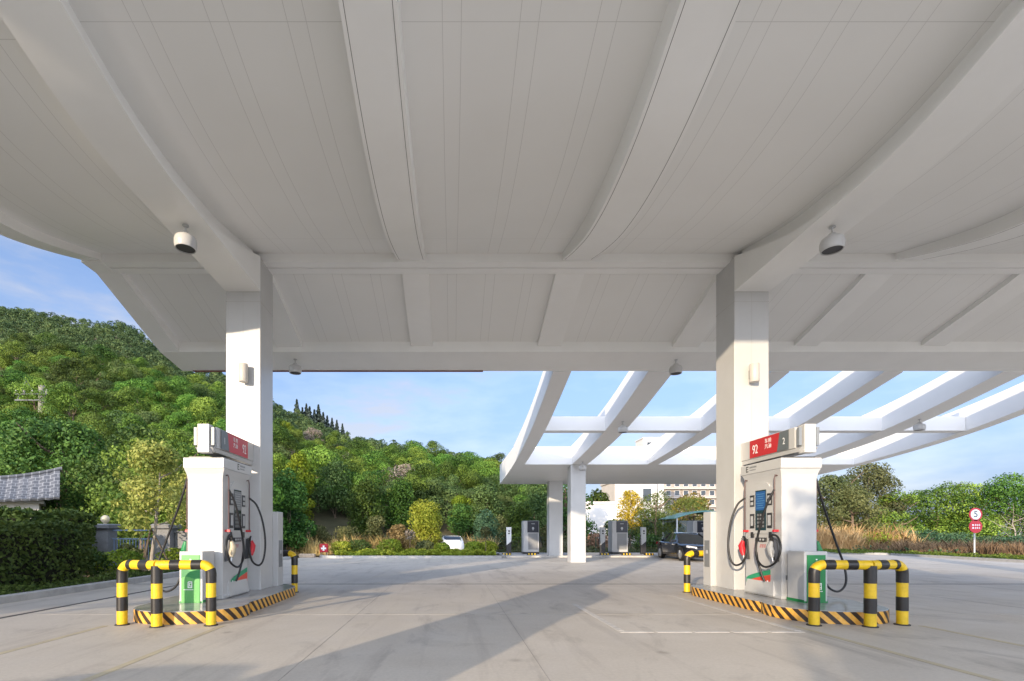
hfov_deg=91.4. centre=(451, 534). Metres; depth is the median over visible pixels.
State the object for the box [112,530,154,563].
blue railing
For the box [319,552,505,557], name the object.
kerb
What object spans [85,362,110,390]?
hillside tree
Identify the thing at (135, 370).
hillside tree
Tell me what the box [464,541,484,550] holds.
round shrub
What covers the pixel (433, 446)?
hillside tree
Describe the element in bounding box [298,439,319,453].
hillside tree
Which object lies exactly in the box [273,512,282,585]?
control cabinet
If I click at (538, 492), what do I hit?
shrub
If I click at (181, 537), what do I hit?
garden wall
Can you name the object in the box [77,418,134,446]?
hillside tree
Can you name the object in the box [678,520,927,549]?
dry grass
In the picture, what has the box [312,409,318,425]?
conifer
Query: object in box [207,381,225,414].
hillside tree
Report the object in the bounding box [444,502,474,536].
shrub
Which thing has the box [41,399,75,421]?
hillside tree
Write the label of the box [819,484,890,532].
olive tree
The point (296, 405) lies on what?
conifer
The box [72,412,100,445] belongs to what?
hillside tree
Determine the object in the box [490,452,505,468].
hillside tree
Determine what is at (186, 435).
hillside tree
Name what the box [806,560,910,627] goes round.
crash barrier
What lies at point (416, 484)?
hillside tree
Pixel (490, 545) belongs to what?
round shrub
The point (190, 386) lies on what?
hillside tree
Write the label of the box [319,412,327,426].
conifer
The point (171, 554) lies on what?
round shrub
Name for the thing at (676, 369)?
pendant light
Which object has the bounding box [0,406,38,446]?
hillside tree
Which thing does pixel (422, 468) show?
hillside tree
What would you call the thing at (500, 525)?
shrub
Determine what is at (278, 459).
hillside tree
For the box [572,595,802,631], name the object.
painted bay lines
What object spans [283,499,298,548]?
shrub
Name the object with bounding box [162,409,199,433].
hillside tree
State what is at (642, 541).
charging post
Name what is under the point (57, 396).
hillside tree
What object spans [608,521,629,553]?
charging cabinet
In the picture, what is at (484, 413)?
sky
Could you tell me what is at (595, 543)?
wire fence
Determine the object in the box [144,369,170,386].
hillside tree
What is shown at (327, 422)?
conifer
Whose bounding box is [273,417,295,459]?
hillside tree
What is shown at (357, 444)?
hillside tree
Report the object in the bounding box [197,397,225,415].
hillside tree
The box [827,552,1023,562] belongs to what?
kerb
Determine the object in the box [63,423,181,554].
broadleaf tree
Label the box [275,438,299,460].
hillside tree
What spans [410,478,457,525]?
hillside tree
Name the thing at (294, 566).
crash barrier
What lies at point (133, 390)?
hillside tree
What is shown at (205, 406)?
hillside tree
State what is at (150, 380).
hillside tree
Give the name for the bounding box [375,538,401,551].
round shrub
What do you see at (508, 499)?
hillside tree
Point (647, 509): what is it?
willow tree
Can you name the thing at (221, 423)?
hillside tree
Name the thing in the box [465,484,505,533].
shrub
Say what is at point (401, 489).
shrub
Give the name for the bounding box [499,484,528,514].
hillside tree
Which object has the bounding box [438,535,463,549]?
parked car
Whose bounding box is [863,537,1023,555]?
rusty grass
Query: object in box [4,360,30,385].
hillside tree
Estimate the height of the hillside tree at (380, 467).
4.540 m
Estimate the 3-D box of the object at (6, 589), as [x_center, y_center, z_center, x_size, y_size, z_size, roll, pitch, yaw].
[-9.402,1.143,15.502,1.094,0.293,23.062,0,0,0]
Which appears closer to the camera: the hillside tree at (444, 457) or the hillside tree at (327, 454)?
the hillside tree at (327, 454)
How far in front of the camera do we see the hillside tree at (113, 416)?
44.96 m
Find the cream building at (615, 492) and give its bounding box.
[600,484,656,532]
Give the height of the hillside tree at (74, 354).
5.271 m
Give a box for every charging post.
[505,527,510,552]
[599,527,604,553]
[639,527,645,553]
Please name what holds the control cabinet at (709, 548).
on the pump island at (837, 611)
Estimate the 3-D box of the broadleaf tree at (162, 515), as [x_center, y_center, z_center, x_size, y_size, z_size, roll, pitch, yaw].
[-15.275,-1.722,25.556,6.036,6.777,6.506,0,0,0]
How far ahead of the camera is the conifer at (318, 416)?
134.99 m
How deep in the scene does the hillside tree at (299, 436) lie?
70.63 m
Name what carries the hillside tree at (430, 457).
on the hill
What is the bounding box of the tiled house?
[0,467,62,518]
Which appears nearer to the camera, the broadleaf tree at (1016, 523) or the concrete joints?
the concrete joints
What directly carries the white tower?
on the ground
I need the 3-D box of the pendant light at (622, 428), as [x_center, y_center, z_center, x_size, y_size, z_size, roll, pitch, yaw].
[6.060,-3.798,17.600,0.344,0.388,0.344,0,0,0]
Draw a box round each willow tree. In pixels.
[630,489,684,545]
[665,493,712,520]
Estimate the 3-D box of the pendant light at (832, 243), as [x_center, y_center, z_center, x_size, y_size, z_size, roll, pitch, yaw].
[6.240,-4.846,8.140,0.344,0.388,0.344,0,0,0]
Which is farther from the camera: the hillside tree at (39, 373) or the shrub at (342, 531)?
the hillside tree at (39, 373)
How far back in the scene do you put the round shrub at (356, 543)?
30.42 m
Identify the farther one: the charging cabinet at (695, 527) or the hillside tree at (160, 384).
the hillside tree at (160, 384)
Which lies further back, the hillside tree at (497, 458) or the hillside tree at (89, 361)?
the hillside tree at (497, 458)
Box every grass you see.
[287,532,502,555]
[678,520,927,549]
[822,548,1023,559]
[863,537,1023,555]
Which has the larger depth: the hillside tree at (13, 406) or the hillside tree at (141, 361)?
the hillside tree at (141, 361)
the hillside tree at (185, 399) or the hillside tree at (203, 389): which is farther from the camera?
the hillside tree at (203, 389)
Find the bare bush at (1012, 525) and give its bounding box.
[988,503,1023,537]
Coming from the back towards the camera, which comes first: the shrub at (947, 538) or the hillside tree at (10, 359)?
the hillside tree at (10, 359)
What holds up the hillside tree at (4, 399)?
on the hill
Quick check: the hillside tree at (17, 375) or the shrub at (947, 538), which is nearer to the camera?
the shrub at (947, 538)
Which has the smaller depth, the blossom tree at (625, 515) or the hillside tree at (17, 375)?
the blossom tree at (625, 515)
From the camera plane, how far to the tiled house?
27.89 m
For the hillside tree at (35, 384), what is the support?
on the hill
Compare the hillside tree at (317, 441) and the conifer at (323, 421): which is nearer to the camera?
the hillside tree at (317, 441)
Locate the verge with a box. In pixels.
[15,555,178,592]
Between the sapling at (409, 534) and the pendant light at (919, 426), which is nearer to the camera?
the pendant light at (919, 426)
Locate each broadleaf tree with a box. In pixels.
[0,416,133,532]
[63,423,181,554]
[80,437,202,554]
[182,479,286,543]
[541,484,598,541]
[587,488,611,501]
[889,480,989,543]
[915,481,1023,542]
[947,472,1023,537]
[1003,512,1023,535]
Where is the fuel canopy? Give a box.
[0,0,1023,589]
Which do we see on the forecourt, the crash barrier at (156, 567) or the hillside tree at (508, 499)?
the crash barrier at (156, 567)
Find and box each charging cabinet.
[521,521,540,553]
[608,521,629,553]
[687,521,702,535]
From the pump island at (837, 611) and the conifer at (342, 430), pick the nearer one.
the pump island at (837, 611)
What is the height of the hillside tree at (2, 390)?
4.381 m
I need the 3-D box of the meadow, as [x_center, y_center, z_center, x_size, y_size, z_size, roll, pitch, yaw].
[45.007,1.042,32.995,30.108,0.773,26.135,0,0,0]
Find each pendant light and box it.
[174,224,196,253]
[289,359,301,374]
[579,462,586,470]
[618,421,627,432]
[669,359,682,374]
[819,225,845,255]
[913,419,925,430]
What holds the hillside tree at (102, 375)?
on the hill
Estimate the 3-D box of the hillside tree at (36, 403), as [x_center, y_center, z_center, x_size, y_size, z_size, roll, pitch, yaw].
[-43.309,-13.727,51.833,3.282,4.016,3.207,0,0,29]
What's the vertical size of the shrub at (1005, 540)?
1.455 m
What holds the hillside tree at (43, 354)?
on the hill
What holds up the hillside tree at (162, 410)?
on the hill
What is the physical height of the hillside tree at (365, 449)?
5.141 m
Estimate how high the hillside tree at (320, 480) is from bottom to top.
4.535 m
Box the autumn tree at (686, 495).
[670,491,711,520]
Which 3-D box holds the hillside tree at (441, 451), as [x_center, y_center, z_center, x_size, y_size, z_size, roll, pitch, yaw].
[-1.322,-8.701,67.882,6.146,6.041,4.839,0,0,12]
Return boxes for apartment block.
[664,484,715,520]
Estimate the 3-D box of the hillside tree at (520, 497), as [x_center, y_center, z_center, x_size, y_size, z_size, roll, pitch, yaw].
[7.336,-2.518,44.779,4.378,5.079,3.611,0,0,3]
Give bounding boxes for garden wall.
[173,531,187,558]
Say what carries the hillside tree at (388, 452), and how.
on the hill
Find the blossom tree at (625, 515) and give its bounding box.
[616,490,644,545]
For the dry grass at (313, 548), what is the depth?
32.38 m
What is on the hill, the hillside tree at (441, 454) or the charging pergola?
the hillside tree at (441, 454)
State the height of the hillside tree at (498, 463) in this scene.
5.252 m
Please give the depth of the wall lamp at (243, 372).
10.12 m
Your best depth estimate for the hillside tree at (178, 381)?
58.15 m
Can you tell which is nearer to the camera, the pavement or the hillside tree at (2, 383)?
the pavement
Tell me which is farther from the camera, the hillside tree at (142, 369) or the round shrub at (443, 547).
the hillside tree at (142, 369)
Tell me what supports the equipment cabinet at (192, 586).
on the pump island at (176, 612)
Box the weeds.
[496,545,657,552]
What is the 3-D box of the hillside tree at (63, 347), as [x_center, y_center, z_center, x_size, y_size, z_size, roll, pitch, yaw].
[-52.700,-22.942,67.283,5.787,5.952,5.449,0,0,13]
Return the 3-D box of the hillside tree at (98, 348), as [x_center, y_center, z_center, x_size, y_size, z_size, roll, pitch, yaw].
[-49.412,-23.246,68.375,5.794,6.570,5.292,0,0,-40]
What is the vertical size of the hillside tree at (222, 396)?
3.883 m
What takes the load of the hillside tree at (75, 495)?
on the hill
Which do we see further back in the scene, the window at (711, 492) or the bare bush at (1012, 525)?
the window at (711, 492)
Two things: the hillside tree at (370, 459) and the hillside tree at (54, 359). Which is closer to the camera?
the hillside tree at (370, 459)
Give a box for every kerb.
[0,554,315,603]
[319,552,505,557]
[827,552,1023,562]
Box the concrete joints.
[278,584,1018,680]
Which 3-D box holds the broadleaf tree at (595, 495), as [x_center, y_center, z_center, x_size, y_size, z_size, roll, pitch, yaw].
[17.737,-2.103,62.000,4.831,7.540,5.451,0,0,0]
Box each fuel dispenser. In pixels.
[158,456,265,598]
[727,456,847,598]
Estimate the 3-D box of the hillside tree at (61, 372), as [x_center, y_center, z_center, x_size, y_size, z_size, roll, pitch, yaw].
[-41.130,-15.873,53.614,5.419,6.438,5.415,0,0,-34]
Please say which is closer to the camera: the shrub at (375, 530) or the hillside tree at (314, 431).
the shrub at (375, 530)
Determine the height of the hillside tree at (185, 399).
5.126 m
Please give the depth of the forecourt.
6.88 m
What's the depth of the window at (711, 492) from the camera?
164.95 m
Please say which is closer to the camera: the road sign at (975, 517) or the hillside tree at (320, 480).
the road sign at (975, 517)
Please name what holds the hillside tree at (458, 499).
on the hill
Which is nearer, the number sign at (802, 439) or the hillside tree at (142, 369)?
the number sign at (802, 439)
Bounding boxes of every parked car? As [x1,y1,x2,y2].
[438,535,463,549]
[656,532,702,560]
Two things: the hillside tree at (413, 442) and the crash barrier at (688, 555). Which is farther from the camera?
the hillside tree at (413, 442)
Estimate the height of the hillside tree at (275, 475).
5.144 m
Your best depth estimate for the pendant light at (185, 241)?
8.02 m
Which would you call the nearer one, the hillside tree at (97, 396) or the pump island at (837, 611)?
the pump island at (837, 611)
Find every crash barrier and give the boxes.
[114,560,217,627]
[283,550,298,592]
[682,550,702,592]
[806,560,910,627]
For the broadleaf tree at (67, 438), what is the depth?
31.61 m
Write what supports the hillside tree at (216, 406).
on the hill
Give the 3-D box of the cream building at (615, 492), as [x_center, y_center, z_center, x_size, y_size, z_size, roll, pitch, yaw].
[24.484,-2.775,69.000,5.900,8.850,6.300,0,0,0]
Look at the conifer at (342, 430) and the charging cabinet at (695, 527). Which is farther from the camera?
the conifer at (342, 430)
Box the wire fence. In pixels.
[460,537,663,552]
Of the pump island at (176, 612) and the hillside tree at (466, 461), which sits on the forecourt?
the pump island at (176, 612)
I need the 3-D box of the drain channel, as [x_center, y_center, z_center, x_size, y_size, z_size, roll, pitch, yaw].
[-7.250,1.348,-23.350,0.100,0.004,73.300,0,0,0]
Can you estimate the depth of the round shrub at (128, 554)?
14.71 m
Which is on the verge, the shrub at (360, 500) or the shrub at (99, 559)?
the shrub at (99, 559)
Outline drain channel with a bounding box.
[0,584,179,618]
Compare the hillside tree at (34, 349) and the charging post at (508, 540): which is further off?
the hillside tree at (34, 349)
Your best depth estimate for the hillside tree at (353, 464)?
44.28 m
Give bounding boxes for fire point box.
[320,544,327,551]
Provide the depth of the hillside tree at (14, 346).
64.85 m
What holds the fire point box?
on the planting bed
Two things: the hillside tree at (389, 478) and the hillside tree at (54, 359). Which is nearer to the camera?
the hillside tree at (389, 478)
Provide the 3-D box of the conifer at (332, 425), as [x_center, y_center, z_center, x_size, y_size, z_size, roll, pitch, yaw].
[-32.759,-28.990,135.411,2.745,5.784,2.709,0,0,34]
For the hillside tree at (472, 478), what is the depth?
46.73 m
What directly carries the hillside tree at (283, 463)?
on the hill
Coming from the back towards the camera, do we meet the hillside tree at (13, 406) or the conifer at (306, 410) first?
the conifer at (306, 410)
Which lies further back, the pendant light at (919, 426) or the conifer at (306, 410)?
the conifer at (306, 410)
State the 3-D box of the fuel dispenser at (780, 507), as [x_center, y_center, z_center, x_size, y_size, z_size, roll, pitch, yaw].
[6.292,-0.115,9.380,1.614,2.530,1.345,0,0,-13]
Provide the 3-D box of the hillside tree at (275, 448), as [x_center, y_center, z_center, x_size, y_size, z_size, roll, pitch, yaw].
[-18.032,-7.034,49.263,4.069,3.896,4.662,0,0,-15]
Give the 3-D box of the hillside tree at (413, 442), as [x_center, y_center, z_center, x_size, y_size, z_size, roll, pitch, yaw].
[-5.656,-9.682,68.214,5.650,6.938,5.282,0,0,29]
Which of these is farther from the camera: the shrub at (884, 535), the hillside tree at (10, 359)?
the hillside tree at (10, 359)
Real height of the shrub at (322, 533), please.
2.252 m
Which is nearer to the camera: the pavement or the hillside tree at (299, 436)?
the pavement
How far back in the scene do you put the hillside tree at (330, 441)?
72.96 m
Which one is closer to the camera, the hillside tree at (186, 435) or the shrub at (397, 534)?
the shrub at (397, 534)
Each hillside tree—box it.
[0,333,29,359]
[0,340,35,369]
[0,348,17,376]
[0,369,28,398]
[0,377,18,397]
[0,387,16,410]
[0,393,17,419]
[0,402,42,431]
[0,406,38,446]
[1,361,45,387]
[2,340,29,360]
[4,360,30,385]
[4,375,50,419]
[8,332,36,353]
[15,389,51,409]
[22,341,49,364]
[22,371,53,382]
[25,349,63,370]
[28,381,102,423]
[30,355,85,382]
[31,331,57,351]
[33,342,71,371]
[37,372,67,384]
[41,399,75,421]
[45,357,98,412]
[47,473,101,510]
[50,337,80,353]
[50,381,85,415]
[64,358,91,395]
[65,351,94,371]
[69,344,117,368]
[70,379,129,410]
[72,353,119,390]
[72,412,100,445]
[74,387,123,422]
[76,411,118,450]
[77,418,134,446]
[85,345,118,374]
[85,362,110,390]
[92,371,111,392]
[97,409,148,450]
[98,410,123,425]
[101,386,153,424]
[104,378,168,413]
[104,413,159,441]
[105,381,135,406]
[106,367,136,396]
[107,359,144,380]
[111,355,135,371]
[122,360,147,384]
[131,356,150,367]
[133,409,169,429]
[136,377,159,396]
[141,367,156,378]
[141,380,182,422]
[144,364,173,383]
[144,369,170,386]
[144,427,183,443]
[149,402,182,428]
[154,422,179,430]
[159,428,198,454]
[162,376,196,414]
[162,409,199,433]
[169,374,195,396]
[169,393,203,425]
[176,430,193,444]
[180,383,216,399]
[180,396,225,437]
[180,423,196,436]
[182,387,219,405]
[186,372,211,390]
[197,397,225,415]
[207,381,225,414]
[210,397,225,416]
[211,418,225,430]
[212,393,225,411]
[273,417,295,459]
[273,444,290,457]
[273,451,299,472]
[273,458,295,468]
[273,471,309,515]
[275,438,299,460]
[280,421,293,430]
[283,470,313,513]
[287,436,305,450]
[289,428,304,441]
[291,444,352,511]
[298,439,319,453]
[303,427,325,441]
[307,461,319,489]
[311,438,327,451]
[311,469,360,512]
[319,448,361,475]
[325,431,347,450]
[341,436,378,469]
[341,455,379,503]
[347,442,375,457]
[348,470,384,514]
[351,447,368,458]
[357,450,399,492]
[365,458,393,486]
[370,444,414,472]
[372,479,407,512]
[377,468,403,491]
[386,474,428,526]
[387,463,411,481]
[390,449,417,473]
[394,439,427,455]
[396,445,430,474]
[402,463,447,514]
[403,444,433,475]
[406,457,440,476]
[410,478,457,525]
[425,441,445,458]
[425,460,460,483]
[428,474,471,519]
[431,449,450,461]
[431,454,462,477]
[432,453,451,468]
[438,454,481,494]
[447,488,482,516]
[450,495,480,533]
[451,464,478,492]
[455,462,485,487]
[460,451,483,462]
[460,469,487,500]
[464,460,506,497]
[478,458,501,471]
[478,474,510,504]
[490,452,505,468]
[496,495,515,523]
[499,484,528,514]
[510,484,546,514]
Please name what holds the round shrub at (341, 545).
on the planting bed
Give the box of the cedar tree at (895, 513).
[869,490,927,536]
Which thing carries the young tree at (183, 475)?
on the verge
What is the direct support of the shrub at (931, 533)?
on the grass verge
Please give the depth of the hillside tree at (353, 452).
67.62 m
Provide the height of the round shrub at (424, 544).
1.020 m
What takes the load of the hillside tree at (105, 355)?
on the hill
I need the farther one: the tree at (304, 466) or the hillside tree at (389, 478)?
the hillside tree at (389, 478)
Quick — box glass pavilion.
[659,510,715,538]
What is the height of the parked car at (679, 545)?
1.456 m
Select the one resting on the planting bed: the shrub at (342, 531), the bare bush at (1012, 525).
the shrub at (342, 531)
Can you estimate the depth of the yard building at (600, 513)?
52.00 m
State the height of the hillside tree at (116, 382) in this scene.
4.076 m
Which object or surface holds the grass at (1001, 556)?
on the grass verge
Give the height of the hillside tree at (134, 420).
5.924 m
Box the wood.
[0,306,669,543]
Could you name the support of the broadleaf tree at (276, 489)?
on the verge
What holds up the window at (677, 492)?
in the apartment block
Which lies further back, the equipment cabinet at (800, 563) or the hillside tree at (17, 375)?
the hillside tree at (17, 375)
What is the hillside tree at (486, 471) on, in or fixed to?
on the hill
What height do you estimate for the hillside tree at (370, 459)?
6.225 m
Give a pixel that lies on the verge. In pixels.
(97, 575)
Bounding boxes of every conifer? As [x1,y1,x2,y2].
[293,399,301,417]
[304,403,307,415]
[307,406,312,420]
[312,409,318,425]
[316,404,321,423]
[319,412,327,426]
[325,415,330,430]
[330,418,334,430]
[333,419,339,430]
[340,423,344,434]
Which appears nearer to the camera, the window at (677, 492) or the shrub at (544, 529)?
the shrub at (544, 529)
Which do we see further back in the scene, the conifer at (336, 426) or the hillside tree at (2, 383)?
the conifer at (336, 426)
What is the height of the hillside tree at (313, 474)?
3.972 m
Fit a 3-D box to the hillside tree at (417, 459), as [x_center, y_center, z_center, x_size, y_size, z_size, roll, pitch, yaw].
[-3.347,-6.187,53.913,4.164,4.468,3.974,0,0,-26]
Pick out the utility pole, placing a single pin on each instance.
(38, 400)
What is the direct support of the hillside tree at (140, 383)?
on the hill
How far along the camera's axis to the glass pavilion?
41.50 m
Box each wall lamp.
[239,362,247,382]
[749,362,759,382]
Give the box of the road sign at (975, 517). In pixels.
[969,508,981,552]
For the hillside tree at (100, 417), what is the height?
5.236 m
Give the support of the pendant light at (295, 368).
hanging from the fuel canopy
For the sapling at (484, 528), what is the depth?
30.09 m
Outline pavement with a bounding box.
[506,553,673,556]
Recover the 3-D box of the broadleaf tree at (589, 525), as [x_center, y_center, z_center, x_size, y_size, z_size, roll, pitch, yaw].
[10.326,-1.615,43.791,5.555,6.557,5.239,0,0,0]
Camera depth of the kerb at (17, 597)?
11.46 m
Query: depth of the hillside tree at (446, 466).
49.69 m
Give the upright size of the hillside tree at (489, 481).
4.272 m
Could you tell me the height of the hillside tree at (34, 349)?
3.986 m
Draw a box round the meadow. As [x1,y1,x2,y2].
[853,545,984,552]
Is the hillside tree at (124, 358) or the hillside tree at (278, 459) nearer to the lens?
the hillside tree at (278, 459)
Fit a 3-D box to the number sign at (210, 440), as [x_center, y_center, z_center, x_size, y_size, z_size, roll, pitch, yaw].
[-4.290,-1.657,9.440,0.353,0.495,1.780,0,0,0]
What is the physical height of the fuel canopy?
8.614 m
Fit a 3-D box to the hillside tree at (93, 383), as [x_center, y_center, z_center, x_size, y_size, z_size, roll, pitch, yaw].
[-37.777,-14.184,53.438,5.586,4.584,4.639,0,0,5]
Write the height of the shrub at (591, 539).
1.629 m
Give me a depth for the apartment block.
164.94 m
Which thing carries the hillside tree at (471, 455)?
on the hill
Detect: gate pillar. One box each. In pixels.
[93,515,121,564]
[150,524,181,559]
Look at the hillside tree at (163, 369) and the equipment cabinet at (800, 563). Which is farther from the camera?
the hillside tree at (163, 369)
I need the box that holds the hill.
[0,318,964,552]
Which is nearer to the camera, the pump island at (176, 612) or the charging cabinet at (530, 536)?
the pump island at (176, 612)
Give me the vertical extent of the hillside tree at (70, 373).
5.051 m
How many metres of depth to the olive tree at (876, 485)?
44.79 m
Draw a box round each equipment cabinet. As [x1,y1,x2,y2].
[179,551,213,602]
[787,551,827,602]
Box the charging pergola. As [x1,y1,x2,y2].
[500,371,1023,561]
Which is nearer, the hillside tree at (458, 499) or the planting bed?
the planting bed
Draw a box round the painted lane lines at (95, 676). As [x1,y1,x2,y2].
[0,626,1023,680]
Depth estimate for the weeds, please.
35.20 m
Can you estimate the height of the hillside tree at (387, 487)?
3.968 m
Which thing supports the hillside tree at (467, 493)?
on the hill
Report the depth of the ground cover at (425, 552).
28.46 m
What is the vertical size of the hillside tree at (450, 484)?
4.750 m
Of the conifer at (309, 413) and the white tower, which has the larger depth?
the conifer at (309, 413)
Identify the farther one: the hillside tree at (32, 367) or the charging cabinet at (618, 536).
the hillside tree at (32, 367)
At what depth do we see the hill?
40.75 m
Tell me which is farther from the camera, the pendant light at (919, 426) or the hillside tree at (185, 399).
the hillside tree at (185, 399)
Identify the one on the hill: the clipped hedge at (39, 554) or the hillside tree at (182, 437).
the hillside tree at (182, 437)
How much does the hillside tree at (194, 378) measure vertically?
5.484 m
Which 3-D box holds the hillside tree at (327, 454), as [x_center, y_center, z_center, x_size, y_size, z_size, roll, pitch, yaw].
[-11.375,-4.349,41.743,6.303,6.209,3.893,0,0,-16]
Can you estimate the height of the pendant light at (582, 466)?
0.388 m
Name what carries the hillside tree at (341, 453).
on the hill
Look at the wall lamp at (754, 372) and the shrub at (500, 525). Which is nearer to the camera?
the wall lamp at (754, 372)
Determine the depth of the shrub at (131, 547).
17.20 m
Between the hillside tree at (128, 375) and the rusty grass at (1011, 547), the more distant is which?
the hillside tree at (128, 375)
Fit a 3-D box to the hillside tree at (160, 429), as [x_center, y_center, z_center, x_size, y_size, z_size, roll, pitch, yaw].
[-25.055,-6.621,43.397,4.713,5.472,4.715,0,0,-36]
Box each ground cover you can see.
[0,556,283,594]
[334,548,496,555]
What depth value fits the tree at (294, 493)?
31.23 m
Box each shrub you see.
[76,545,112,576]
[94,548,144,574]
[116,543,143,560]
[154,547,180,559]
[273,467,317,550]
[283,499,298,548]
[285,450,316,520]
[308,524,333,545]
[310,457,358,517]
[330,540,352,553]
[333,525,360,541]
[338,478,387,537]
[348,539,371,551]
[361,515,387,540]
[373,476,416,533]
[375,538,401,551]
[386,524,408,549]
[407,499,442,547]
[415,540,433,550]
[433,542,450,551]
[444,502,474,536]
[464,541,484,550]
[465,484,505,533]
[471,509,503,546]
[482,540,498,550]
[489,514,515,548]
[501,501,541,549]
[513,484,563,537]
[539,525,566,546]
[586,532,607,547]
[632,533,660,551]
[860,531,892,544]
[903,529,941,541]
[927,531,976,543]
[965,535,1013,544]
[985,535,1023,546]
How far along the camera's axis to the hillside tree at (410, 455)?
61.63 m
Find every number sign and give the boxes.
[194,424,253,464]
[741,424,818,464]
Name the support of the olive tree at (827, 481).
on the grass verge
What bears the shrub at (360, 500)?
on the hill
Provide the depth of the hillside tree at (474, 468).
54.47 m
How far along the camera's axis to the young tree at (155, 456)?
16.26 m
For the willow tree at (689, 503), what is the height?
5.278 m
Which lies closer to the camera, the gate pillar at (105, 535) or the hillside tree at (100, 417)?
the gate pillar at (105, 535)
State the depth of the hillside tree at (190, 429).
48.93 m
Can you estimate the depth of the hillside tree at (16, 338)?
70.90 m
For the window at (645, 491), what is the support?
in the cream building at (615, 492)
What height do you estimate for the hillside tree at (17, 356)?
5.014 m
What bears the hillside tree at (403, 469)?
on the hill
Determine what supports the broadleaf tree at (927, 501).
on the grass verge
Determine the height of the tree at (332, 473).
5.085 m
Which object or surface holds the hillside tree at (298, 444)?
on the hill
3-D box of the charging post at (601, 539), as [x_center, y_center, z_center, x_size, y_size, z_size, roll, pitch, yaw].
[9.346,0.410,31.001,0.408,1.680,0.238,0,0,0]
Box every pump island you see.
[133,584,294,624]
[691,584,889,624]
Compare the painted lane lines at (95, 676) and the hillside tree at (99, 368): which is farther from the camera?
the hillside tree at (99, 368)
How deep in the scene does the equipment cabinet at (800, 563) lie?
8.34 m
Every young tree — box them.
[108,438,185,570]
[166,468,186,530]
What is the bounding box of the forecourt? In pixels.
[0,553,1023,680]
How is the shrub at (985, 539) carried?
on the grass verge
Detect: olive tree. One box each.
[817,471,868,533]
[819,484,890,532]
[824,462,914,534]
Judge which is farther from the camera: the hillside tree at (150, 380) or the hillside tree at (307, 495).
the hillside tree at (150, 380)
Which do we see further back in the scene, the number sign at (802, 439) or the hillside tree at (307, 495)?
the hillside tree at (307, 495)
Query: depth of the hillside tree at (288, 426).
74.01 m
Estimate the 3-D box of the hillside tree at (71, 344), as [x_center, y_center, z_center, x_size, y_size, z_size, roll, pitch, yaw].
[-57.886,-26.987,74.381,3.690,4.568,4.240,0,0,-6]
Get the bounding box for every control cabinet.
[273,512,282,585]
[703,512,715,585]
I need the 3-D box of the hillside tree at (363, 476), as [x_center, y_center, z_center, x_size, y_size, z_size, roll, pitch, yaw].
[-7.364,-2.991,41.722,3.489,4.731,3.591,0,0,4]
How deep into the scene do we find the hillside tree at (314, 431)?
74.03 m
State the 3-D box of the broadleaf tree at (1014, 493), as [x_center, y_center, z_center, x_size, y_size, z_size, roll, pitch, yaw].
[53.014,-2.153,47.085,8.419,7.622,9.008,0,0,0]
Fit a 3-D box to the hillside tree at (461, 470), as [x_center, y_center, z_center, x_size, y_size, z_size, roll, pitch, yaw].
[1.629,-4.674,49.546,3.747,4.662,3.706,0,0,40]
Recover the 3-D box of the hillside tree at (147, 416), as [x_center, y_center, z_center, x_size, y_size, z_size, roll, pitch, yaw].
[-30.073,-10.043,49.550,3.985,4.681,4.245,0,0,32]
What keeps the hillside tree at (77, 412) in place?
on the hill
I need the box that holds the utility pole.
[15,381,46,417]
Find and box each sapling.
[404,530,414,547]
[480,525,491,550]
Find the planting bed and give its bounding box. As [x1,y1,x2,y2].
[329,554,499,555]
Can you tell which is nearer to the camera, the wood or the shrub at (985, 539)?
the shrub at (985, 539)
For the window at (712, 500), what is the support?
in the apartment block
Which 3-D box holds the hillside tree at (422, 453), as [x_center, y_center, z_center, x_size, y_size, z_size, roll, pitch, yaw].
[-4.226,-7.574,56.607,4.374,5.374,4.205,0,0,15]
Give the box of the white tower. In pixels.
[635,437,663,509]
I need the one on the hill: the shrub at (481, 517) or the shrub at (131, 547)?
the shrub at (481, 517)
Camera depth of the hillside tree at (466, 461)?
52.13 m
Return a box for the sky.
[0,235,1023,533]
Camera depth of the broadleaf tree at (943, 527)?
48.05 m
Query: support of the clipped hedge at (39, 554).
on the verge
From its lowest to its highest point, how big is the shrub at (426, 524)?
4.056 m
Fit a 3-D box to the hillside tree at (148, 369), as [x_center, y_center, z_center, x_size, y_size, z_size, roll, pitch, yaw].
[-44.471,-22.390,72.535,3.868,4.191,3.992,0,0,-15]
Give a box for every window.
[642,488,651,504]
[675,490,679,495]
[709,490,714,495]
[709,499,714,504]
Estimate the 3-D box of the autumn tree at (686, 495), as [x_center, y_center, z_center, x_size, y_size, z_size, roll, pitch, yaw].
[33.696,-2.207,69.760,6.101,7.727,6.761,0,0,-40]
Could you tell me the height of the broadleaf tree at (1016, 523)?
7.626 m
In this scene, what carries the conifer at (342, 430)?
on the hill
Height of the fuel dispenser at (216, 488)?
2.530 m
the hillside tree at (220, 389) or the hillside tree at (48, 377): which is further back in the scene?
the hillside tree at (220, 389)
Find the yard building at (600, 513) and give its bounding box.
[586,502,652,543]
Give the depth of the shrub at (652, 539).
36.62 m
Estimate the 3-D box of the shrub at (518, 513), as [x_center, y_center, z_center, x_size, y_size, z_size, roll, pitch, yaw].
[5.157,-0.566,36.884,3.137,3.731,3.200,0,0,0]
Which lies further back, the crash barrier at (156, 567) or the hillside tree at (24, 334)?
the hillside tree at (24, 334)
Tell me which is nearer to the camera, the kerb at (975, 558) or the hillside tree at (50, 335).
the kerb at (975, 558)
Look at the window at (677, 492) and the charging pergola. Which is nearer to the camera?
the charging pergola

